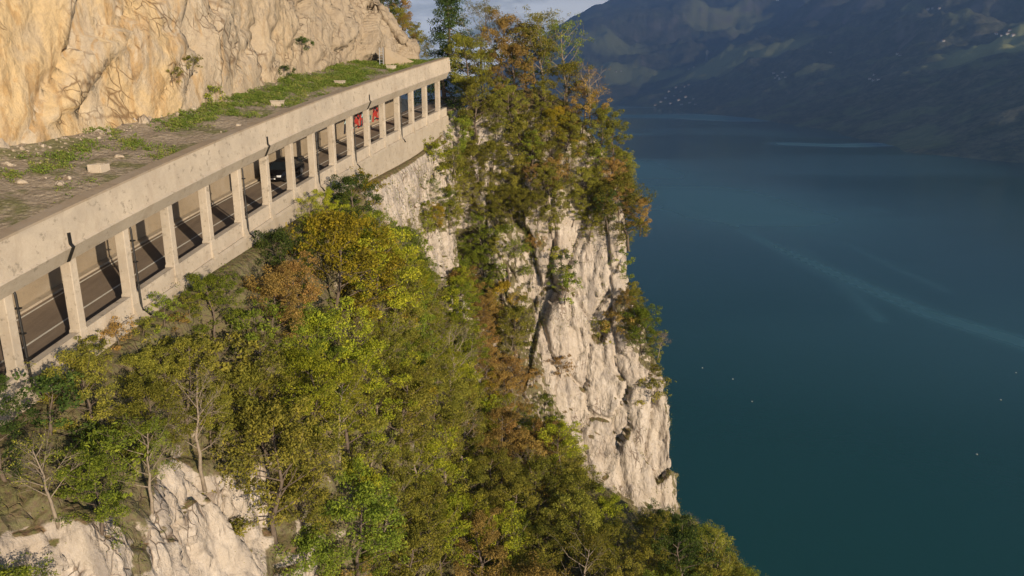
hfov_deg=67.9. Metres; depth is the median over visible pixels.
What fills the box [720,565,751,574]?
broadleaf tree
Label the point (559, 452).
bare tree
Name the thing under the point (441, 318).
bare tree
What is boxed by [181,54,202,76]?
bush
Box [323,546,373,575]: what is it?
thin tree
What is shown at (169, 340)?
bush
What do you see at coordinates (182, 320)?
bush
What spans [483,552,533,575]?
broadleaf tree
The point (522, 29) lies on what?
broadleaf tree
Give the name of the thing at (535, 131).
broadleaf tree
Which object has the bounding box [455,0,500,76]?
thin tree
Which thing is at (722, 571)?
broadleaf tree
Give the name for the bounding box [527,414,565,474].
broadleaf tree
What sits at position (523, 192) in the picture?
broadleaf tree
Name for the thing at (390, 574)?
broadleaf tree
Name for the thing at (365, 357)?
broadleaf tree
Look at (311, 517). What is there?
broadleaf tree
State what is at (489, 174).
thin tree
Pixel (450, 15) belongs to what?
dark tree
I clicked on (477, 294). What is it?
broadleaf tree
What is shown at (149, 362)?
broadleaf tree
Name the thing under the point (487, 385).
broadleaf tree
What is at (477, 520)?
broadleaf tree
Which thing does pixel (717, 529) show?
thin tree
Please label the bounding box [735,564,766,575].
thin tree
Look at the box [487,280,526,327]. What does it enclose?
broadleaf tree
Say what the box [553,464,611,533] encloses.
broadleaf tree
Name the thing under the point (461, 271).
broadleaf tree
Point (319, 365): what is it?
broadleaf tree
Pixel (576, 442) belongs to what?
broadleaf tree
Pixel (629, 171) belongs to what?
broadleaf tree
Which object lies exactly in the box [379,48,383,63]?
steel ladder
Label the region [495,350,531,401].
thin tree
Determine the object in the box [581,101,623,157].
broadleaf tree
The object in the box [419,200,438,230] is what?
broadleaf tree
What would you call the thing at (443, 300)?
bush
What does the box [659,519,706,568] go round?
broadleaf tree
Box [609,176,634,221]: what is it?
broadleaf tree
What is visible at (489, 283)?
broadleaf tree
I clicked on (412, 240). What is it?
broadleaf tree
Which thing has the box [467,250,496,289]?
broadleaf tree
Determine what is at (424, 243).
bush
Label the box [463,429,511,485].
broadleaf tree
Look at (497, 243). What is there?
broadleaf tree
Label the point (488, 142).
broadleaf tree
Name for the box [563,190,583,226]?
broadleaf tree
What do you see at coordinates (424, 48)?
broadleaf tree
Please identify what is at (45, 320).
road
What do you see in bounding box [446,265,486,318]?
broadleaf tree
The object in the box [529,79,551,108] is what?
broadleaf tree
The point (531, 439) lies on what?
broadleaf tree
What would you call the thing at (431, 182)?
thin tree
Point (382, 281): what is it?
broadleaf tree
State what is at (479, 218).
thin tree
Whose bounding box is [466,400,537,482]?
broadleaf tree
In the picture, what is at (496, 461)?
broadleaf tree
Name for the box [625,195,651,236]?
broadleaf tree
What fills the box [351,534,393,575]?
broadleaf tree
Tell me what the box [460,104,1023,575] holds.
lake
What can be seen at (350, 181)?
broadleaf tree
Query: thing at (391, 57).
concrete wall
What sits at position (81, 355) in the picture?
thin tree
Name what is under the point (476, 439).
broadleaf tree
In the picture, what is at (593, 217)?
broadleaf tree
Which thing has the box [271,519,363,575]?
broadleaf tree
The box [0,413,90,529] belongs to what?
bare tree
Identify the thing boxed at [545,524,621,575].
broadleaf tree
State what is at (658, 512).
broadleaf tree
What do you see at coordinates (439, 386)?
broadleaf tree
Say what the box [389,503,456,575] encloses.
broadleaf tree
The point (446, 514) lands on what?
broadleaf tree
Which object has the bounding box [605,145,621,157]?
thin tree
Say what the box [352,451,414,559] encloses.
thin tree
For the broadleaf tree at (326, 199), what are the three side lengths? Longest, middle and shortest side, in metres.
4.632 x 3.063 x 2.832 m
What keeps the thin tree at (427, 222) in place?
on the hillside
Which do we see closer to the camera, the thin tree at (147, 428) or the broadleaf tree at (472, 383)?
the thin tree at (147, 428)
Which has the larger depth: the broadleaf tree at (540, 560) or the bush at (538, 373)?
the bush at (538, 373)
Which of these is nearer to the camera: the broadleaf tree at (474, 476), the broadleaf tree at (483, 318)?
the broadleaf tree at (474, 476)
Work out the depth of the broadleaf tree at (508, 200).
93.22 m
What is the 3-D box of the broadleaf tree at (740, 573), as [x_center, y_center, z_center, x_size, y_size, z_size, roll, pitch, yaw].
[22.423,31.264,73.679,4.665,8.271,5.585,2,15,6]
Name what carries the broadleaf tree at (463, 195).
on the hillside
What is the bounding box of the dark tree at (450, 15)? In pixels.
[405,0,484,119]
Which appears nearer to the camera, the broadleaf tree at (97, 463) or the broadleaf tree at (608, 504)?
the broadleaf tree at (97, 463)
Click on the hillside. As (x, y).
(198, 537)
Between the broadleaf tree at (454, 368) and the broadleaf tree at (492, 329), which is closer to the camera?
the broadleaf tree at (454, 368)
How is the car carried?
on the road
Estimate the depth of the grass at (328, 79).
56.47 m
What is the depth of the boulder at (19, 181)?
36.54 m
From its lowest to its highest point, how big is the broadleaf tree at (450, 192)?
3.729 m
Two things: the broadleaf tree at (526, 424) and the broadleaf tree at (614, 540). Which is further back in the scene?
the broadleaf tree at (526, 424)
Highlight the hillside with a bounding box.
[0,89,697,575]
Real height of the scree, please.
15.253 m
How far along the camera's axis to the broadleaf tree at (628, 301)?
93.92 m
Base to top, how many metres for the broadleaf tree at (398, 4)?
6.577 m
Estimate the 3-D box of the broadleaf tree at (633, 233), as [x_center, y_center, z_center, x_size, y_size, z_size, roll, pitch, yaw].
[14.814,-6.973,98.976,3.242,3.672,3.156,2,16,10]
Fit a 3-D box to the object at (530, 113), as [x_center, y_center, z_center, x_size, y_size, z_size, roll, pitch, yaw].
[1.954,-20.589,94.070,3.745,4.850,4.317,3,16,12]
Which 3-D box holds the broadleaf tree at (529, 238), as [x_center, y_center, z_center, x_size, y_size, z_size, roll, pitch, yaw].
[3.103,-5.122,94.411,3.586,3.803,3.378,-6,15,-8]
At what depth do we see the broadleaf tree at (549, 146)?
92.59 m
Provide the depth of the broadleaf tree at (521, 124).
92.55 m
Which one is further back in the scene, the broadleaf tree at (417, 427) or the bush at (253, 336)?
the broadleaf tree at (417, 427)
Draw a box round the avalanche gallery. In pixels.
[0,57,450,425]
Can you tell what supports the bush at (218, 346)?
on the hillside
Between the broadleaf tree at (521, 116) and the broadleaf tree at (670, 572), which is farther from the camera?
the broadleaf tree at (521, 116)
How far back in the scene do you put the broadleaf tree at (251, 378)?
41.15 m
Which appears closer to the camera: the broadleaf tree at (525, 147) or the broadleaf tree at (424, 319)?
the broadleaf tree at (424, 319)
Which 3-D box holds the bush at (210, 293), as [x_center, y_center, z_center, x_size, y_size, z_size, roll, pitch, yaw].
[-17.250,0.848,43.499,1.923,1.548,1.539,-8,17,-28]
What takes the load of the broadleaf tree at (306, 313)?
on the hillside
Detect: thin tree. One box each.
[57,342,104,407]
[94,414,178,515]
[241,323,291,398]
[267,336,318,396]
[292,363,374,462]
[294,189,329,247]
[313,213,340,269]
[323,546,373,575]
[347,412,401,504]
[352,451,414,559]
[360,486,408,575]
[365,310,408,365]
[388,281,433,335]
[404,481,462,552]
[408,420,445,487]
[418,216,436,238]
[419,311,455,357]
[420,175,445,204]
[420,332,455,393]
[423,415,464,487]
[435,340,470,395]
[444,144,463,182]
[452,312,481,347]
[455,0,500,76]
[462,335,492,376]
[463,210,488,253]
[479,170,496,203]
[486,104,506,138]
[494,511,531,574]
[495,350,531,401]
[497,323,525,370]
[506,4,570,100]
[522,162,545,190]
[526,115,558,158]
[539,14,591,102]
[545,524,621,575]
[560,151,581,184]
[582,544,619,575]
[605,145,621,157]
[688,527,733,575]
[703,520,727,538]
[706,519,722,530]
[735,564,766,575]
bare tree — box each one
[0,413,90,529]
[146,361,234,491]
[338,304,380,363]
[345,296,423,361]
[363,359,397,414]
[425,296,451,329]
[429,278,447,312]
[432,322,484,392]
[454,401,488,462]
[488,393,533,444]
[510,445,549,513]
[549,435,574,469]
[573,59,609,126]
[652,327,670,359]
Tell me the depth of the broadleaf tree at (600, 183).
92.73 m
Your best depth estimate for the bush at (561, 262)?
93.68 m
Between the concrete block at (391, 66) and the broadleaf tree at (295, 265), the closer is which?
the broadleaf tree at (295, 265)
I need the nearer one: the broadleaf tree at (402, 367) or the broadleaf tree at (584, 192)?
the broadleaf tree at (402, 367)
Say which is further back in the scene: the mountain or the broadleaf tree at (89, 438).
the mountain
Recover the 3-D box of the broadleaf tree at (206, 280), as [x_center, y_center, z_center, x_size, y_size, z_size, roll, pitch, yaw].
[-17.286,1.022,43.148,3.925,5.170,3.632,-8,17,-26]
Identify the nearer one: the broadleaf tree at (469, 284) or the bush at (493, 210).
the broadleaf tree at (469, 284)
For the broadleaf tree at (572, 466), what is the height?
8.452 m
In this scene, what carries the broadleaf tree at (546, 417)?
on the hillside
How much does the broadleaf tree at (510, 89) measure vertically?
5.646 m
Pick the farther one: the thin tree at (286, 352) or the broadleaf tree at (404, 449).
the broadleaf tree at (404, 449)
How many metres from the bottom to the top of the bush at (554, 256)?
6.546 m
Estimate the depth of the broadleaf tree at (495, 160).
93.64 m
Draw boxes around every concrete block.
[87,163,109,172]
[270,100,284,105]
[334,80,345,83]
[386,65,395,69]
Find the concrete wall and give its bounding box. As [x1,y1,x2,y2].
[382,48,413,64]
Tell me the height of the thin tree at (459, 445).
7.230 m
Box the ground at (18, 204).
[0,60,416,230]
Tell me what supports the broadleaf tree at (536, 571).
on the hillside
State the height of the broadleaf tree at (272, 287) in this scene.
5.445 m
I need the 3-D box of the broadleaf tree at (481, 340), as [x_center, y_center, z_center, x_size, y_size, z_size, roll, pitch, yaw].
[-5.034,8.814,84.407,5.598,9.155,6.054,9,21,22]
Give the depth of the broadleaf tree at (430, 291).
74.59 m
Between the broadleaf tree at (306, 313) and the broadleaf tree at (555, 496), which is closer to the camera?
the broadleaf tree at (306, 313)
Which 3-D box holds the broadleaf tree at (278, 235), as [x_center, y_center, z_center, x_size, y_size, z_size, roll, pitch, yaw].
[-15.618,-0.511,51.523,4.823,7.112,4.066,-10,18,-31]
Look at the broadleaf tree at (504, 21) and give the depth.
95.22 m
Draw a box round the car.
[269,156,304,181]
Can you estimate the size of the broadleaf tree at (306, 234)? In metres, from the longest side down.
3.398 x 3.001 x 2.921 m
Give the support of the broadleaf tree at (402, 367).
on the hillside
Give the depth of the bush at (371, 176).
67.54 m
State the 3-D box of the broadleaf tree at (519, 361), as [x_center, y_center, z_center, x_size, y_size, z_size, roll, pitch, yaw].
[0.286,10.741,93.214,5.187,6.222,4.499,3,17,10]
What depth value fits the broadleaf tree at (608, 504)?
71.75 m
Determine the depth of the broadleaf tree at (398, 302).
57.07 m
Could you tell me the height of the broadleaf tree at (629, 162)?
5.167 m
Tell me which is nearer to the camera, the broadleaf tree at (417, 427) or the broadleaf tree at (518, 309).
the broadleaf tree at (417, 427)
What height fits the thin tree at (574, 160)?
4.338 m
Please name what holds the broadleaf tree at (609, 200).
on the hillside
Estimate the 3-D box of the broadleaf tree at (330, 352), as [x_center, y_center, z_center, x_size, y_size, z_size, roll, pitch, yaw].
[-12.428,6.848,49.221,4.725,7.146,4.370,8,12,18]
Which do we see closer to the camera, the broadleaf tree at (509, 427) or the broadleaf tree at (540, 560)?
the broadleaf tree at (540, 560)
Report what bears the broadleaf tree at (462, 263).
on the hillside
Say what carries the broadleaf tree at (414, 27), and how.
on the rock cliff
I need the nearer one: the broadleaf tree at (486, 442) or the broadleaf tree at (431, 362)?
the broadleaf tree at (431, 362)
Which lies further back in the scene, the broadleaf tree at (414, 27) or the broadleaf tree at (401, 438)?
the broadleaf tree at (414, 27)
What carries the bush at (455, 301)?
on the hillside
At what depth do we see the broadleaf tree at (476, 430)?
74.32 m
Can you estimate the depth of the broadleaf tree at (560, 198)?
92.40 m
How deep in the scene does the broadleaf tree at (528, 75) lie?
98.07 m
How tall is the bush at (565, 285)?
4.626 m
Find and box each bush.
[0,369,107,442]
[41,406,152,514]
[74,329,113,360]
[98,315,135,350]
[131,316,160,338]
[139,331,215,386]
[144,291,186,333]
[166,66,183,86]
[167,295,203,322]
[167,312,189,335]
[173,331,261,393]
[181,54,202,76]
[196,289,227,309]
[203,84,229,103]
[217,266,246,297]
[226,287,302,360]
[278,64,295,75]
[294,36,313,54]
[345,167,388,210]
[386,215,417,247]
[414,237,434,260]
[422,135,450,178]
[430,296,454,315]
[431,158,464,190]
[435,283,472,313]
[438,132,451,149]
[445,145,468,173]
[484,204,509,228]
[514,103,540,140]
[523,403,539,415]
[524,364,543,388]
[533,392,556,416]
[535,242,574,284]
[543,354,576,377]
[546,268,582,305]
[547,251,577,278]
[551,408,570,430]
[573,140,606,168]
[590,317,609,344]
[599,307,633,334]
[602,243,635,278]
[623,295,643,308]
[628,286,644,304]
[634,377,676,407]
[650,362,663,380]
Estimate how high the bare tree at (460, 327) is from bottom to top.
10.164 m
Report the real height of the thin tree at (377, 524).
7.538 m
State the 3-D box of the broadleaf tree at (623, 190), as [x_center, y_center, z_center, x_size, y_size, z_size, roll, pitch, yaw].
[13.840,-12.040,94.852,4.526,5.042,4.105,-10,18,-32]
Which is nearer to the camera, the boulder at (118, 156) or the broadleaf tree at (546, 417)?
the boulder at (118, 156)
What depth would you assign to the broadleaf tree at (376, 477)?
49.11 m
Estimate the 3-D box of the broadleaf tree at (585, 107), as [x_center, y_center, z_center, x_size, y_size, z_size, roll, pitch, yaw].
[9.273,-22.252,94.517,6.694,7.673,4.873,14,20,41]
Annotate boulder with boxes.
[15,179,27,183]
[54,180,64,185]
[61,175,71,179]
[114,154,124,157]
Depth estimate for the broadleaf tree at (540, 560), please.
65.17 m
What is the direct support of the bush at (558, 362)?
on the hillside
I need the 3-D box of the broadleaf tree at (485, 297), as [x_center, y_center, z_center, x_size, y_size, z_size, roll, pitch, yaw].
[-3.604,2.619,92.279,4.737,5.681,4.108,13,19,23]
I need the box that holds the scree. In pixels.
[0,65,347,178]
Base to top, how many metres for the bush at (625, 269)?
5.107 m
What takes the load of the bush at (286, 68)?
on the ground at (18, 204)
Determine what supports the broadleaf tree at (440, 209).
on the hillside
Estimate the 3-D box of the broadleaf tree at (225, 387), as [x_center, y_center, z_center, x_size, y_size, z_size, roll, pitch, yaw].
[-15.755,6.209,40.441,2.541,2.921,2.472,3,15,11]
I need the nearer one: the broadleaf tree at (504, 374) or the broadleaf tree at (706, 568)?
the broadleaf tree at (706, 568)
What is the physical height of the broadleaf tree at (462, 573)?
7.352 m
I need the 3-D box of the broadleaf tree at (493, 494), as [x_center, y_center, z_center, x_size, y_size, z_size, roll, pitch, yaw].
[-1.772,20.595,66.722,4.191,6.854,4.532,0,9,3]
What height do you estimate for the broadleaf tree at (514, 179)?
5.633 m
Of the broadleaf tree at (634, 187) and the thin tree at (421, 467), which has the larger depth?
the broadleaf tree at (634, 187)
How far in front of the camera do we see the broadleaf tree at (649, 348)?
96.24 m
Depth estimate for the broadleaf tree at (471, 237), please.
95.83 m
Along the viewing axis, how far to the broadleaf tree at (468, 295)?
83.46 m
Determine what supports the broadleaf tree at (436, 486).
on the hillside
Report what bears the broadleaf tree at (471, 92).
on the hillside
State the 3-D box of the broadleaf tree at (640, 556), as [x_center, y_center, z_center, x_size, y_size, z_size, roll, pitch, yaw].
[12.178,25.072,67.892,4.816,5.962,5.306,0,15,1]
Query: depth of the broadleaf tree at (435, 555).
51.11 m
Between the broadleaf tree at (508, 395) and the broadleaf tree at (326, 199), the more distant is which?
the broadleaf tree at (508, 395)
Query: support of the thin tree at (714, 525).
on the hillside
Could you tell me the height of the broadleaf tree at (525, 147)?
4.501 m
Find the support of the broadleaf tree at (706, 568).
on the hillside
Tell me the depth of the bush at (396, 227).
73.05 m
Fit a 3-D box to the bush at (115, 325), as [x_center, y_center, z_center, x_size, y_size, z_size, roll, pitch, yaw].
[-19.319,2.371,37.151,1.771,1.940,1.772,-5,16,-18]
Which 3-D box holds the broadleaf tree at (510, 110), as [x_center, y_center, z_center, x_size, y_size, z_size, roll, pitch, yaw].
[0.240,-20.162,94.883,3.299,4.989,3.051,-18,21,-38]
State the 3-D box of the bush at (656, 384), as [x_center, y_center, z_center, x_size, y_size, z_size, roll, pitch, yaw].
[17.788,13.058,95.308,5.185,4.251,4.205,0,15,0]
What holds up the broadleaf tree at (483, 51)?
on the hillside
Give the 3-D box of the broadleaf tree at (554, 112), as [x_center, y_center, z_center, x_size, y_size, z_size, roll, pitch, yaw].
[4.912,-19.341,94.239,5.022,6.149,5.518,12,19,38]
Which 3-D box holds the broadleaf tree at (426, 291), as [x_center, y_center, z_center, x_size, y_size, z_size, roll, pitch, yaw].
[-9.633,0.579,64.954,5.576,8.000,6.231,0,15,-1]
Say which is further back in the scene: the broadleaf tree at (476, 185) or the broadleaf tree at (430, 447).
the broadleaf tree at (476, 185)
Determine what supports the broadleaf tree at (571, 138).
on the hillside
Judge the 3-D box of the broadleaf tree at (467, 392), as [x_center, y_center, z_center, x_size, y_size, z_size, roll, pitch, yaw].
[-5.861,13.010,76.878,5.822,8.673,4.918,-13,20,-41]
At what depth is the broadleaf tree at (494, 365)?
87.40 m
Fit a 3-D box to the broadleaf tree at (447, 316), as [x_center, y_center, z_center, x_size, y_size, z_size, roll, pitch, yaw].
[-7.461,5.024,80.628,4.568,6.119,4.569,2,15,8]
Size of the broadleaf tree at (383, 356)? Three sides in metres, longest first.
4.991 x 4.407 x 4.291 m
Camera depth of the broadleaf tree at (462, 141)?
92.34 m
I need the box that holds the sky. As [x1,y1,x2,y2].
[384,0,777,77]
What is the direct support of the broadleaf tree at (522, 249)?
on the hillside
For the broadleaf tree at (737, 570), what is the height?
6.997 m
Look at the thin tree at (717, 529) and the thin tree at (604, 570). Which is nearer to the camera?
the thin tree at (604, 570)
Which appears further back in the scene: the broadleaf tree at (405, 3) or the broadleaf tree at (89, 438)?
the broadleaf tree at (405, 3)
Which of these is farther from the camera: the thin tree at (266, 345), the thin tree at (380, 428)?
the thin tree at (380, 428)
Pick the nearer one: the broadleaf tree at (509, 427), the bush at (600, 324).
the broadleaf tree at (509, 427)
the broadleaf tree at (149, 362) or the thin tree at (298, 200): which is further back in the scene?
the thin tree at (298, 200)
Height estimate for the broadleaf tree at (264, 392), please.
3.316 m
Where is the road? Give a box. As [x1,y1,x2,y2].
[0,96,477,374]
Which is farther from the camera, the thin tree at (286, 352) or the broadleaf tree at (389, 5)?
the broadleaf tree at (389, 5)
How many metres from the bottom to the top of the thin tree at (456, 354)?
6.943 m
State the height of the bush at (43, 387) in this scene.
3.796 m
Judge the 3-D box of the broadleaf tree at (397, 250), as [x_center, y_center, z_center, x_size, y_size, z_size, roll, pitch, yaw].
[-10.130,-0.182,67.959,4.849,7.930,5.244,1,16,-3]
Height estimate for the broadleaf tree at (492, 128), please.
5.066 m
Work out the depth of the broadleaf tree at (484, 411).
78.72 m
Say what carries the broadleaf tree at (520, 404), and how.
on the hillside
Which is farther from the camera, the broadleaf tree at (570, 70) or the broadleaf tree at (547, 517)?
the broadleaf tree at (570, 70)
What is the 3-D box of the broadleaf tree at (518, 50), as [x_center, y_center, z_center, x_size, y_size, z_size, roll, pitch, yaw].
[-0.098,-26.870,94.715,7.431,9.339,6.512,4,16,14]
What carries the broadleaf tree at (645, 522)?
on the hillside
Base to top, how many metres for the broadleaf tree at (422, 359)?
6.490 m
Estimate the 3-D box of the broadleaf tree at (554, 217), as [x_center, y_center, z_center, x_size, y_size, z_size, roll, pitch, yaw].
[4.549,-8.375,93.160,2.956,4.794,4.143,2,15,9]
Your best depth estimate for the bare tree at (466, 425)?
71.94 m
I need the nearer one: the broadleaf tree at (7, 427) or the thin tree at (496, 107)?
the broadleaf tree at (7, 427)
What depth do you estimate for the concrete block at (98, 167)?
38.99 m
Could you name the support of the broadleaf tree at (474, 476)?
on the hillside
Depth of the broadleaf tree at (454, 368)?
79.47 m
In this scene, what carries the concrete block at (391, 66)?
on the ground at (18, 204)
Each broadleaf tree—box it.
[0,373,53,481]
[0,552,60,575]
[21,342,127,449]
[42,438,130,548]
[102,370,196,471]
[111,346,171,417]
[134,344,186,411]
[144,334,231,425]
[175,263,245,345]
[188,350,311,465]
[190,386,236,447]
[200,375,239,424]
[202,394,346,550]
[239,260,308,343]
[245,370,276,405]
[248,226,315,301]
[271,250,327,324]
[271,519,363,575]
[272,381,353,496]
[272,455,342,539]
[273,300,342,378]
[275,340,354,445]
[280,208,409,324]
[291,295,389,395]
[296,218,330,257]
[298,341,363,435]
[306,186,349,238]
[310,353,401,486]
[310,457,409,575]
[326,173,383,234]
[329,215,382,289]
[332,191,364,214]
[334,200,369,231]
[336,334,417,452]
[341,451,391,545]
[342,232,397,292]
[345,211,426,335]
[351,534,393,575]
[358,322,405,382]
[360,204,397,248]
[366,361,437,468]
[368,286,425,359]
[370,464,443,575]
[372,260,432,331]
[372,566,413,575]
[374,362,450,466]
[376,519,447,575]
[378,273,394,309]
[379,0,398,18]
[380,338,414,388]
[381,423,414,467]
[383,351,428,417]
[384,0,407,16]
[389,5,409,31]
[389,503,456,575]
[390,244,424,318]
[392,0,412,27]
[395,13,418,40]
[395,450,421,513]
[397,325,442,378]
[398,322,436,412]
[398,360,437,426]
[399,293,436,363]
[400,267,439,322]
[402,225,423,265]
[405,21,427,50]
[405,341,435,393]
[407,251,439,295]
[408,29,433,57]
[409,424,470,501]
[411,489,473,575]
[415,473,461,546]
[416,296,445,351]
[417,278,435,312]
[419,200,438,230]
[422,352,468,428]
[425,323,462,375]
[429,202,444,232]
[429,271,448,325]
[430,268,441,290]
[431,408,488,464]
[432,490,501,575]
[435,200,463,234]
[435,394,486,455]
[436,187,456,215]
[436,306,462,348]
[438,309,481,364]
[439,373,484,436]
[441,25,494,100]
[441,507,510,575]
[442,355,463,379]
[445,110,476,154]
[445,270,477,305]
[445,351,482,402]
[445,454,498,518]
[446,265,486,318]
[447,150,470,187]
[447,280,486,340]
[447,371,484,417]
[448,182,462,218]
[449,42,511,103]
[449,266,472,288]
[451,404,489,458]
[452,161,476,190]
[452,173,471,211]
[452,567,483,575]
[454,257,472,272]
[454,329,493,398]
[455,275,476,299]
[456,159,469,200]
[457,76,495,143]
[457,109,476,136]
[457,241,472,269]
[458,144,492,183]
[459,233,480,259]
[463,135,484,171]
[463,273,483,310]
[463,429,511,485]
[465,200,479,232]
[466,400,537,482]
[466,409,500,452]
[467,180,494,217]
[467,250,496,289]
[468,371,502,421]
[468,500,532,575]
[469,438,521,516]
[469,481,512,552]
[470,287,499,324]
[473,222,533,284]
[473,301,490,336]
[473,314,496,369]
[474,343,507,397]
[475,185,507,214]
[476,326,501,378]
[476,393,503,433]
[477,9,533,76]
[477,293,506,332]
[478,140,505,172]
[479,142,505,183]
[479,243,499,267]
[479,277,498,303]
[479,403,527,473]
[481,76,516,115]
[481,457,527,507]
[483,363,525,408]
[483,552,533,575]
[485,470,544,549]
[486,32,537,109]
[487,234,509,259]
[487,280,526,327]
[487,295,539,358]
[488,118,509,149]
[489,390,517,425]
[490,186,525,228]
[492,85,530,129]
[494,173,520,207]
[497,352,533,390]
[497,549,572,575]
[499,112,541,173]
[501,106,523,143]
[501,152,530,187]
[501,430,549,496]
[502,184,524,210]
[503,23,558,88]
[505,28,551,89]
[505,454,576,539]
[506,114,534,151]
[506,412,534,457]
[510,188,544,226]
[510,397,534,429]
[511,507,566,573]
[513,437,553,490]
[516,543,563,575]
[518,129,545,172]
[520,132,544,157]
[520,187,548,224]
[522,506,572,562]
[524,233,546,253]
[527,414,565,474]
[528,160,554,193]
[528,161,562,211]
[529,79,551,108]
[532,101,551,135]
[532,444,601,514]
[534,108,569,156]
[535,408,555,431]
[536,55,599,123]
[536,139,568,173]
[536,415,588,486]
[539,201,560,238]
[541,153,573,195]
[543,175,568,223]
[544,106,570,132]
[546,430,583,468]
[546,488,602,563]
[548,484,590,537]
[553,116,581,162]
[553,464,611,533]
[556,107,585,151]
[559,127,586,167]
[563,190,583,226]
[564,166,598,203]
[565,78,612,138]
[568,183,600,225]
[573,486,631,549]
[578,209,602,240]
[578,519,622,573]
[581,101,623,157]
[583,145,605,167]
[583,163,609,196]
[586,172,657,250]
[590,179,611,214]
[592,188,623,232]
[597,120,632,173]
[597,511,635,562]
[597,546,645,575]
[599,156,627,190]
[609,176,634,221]
[611,150,639,180]
[613,288,636,318]
[614,172,638,207]
[615,309,650,347]
[618,161,636,185]
[619,304,667,356]
[622,182,640,219]
[623,207,635,235]
[623,536,673,575]
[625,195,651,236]
[625,223,636,246]
[626,281,641,304]
[630,289,647,307]
[631,511,680,570]
[639,497,673,536]
[642,568,668,575]
[647,331,668,361]
[648,562,687,575]
[651,514,721,575]
[653,534,695,575]
[658,509,711,566]
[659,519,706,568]
[685,525,736,575]
[686,554,719,575]
[690,517,715,549]
[690,538,750,575]
[714,562,748,575]
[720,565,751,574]
[725,566,757,575]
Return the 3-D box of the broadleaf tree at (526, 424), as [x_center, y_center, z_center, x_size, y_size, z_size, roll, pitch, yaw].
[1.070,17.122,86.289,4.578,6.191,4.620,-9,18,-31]
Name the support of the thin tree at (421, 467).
on the hillside
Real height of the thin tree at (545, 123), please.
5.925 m
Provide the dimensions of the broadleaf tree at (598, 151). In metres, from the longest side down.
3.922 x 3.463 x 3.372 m
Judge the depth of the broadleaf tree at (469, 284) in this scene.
87.75 m
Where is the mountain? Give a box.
[399,0,1023,162]
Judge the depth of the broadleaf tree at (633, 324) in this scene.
93.80 m
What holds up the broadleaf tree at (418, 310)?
on the hillside
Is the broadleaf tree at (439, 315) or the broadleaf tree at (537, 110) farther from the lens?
the broadleaf tree at (537, 110)
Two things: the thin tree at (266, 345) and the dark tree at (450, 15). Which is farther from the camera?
the dark tree at (450, 15)
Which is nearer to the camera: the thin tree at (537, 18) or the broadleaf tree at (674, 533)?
the broadleaf tree at (674, 533)
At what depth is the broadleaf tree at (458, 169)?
90.81 m
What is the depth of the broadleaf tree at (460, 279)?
85.49 m
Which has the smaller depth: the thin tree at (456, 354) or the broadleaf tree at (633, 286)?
the thin tree at (456, 354)
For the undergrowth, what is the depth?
82.88 m
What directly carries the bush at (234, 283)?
on the hillside
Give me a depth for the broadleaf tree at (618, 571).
63.01 m
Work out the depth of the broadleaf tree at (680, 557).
70.91 m
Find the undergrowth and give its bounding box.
[0,105,695,575]
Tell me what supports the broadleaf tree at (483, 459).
on the hillside
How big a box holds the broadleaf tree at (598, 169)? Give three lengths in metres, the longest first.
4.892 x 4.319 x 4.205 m
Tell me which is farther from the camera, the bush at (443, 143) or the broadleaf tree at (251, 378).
the bush at (443, 143)
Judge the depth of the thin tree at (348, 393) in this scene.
45.91 m
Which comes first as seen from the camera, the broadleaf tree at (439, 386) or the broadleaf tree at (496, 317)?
the broadleaf tree at (439, 386)
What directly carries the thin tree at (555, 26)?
on the hillside
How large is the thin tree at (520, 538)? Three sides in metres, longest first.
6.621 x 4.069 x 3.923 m
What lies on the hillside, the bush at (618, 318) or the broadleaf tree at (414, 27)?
the bush at (618, 318)
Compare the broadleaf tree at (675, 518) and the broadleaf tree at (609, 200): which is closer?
the broadleaf tree at (675, 518)
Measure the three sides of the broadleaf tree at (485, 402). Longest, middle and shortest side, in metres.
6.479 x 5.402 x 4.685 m
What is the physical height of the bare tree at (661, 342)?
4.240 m
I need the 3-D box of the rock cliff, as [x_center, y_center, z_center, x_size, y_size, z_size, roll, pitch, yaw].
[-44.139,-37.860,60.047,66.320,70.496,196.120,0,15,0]
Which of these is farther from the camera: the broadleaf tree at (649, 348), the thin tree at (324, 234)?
the broadleaf tree at (649, 348)
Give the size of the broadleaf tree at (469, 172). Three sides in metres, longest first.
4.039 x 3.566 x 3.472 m
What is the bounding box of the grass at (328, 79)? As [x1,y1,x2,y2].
[0,56,446,202]
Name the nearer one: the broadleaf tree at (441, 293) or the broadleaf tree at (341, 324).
the broadleaf tree at (341, 324)
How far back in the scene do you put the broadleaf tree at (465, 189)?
90.88 m
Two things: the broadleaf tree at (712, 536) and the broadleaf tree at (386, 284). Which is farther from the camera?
the broadleaf tree at (712, 536)
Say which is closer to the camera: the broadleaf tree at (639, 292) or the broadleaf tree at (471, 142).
the broadleaf tree at (471, 142)
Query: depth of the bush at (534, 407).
93.35 m
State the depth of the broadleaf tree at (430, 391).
62.75 m
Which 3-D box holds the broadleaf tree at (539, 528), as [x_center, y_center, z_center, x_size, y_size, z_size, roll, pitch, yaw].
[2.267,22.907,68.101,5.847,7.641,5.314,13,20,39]
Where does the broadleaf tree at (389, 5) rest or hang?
on the rock cliff
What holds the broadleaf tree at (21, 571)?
on the hillside
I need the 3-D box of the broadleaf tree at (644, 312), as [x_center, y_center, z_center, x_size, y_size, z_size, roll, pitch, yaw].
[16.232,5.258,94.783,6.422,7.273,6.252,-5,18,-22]
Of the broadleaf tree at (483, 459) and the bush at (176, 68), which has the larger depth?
the broadleaf tree at (483, 459)
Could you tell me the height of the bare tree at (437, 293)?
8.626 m

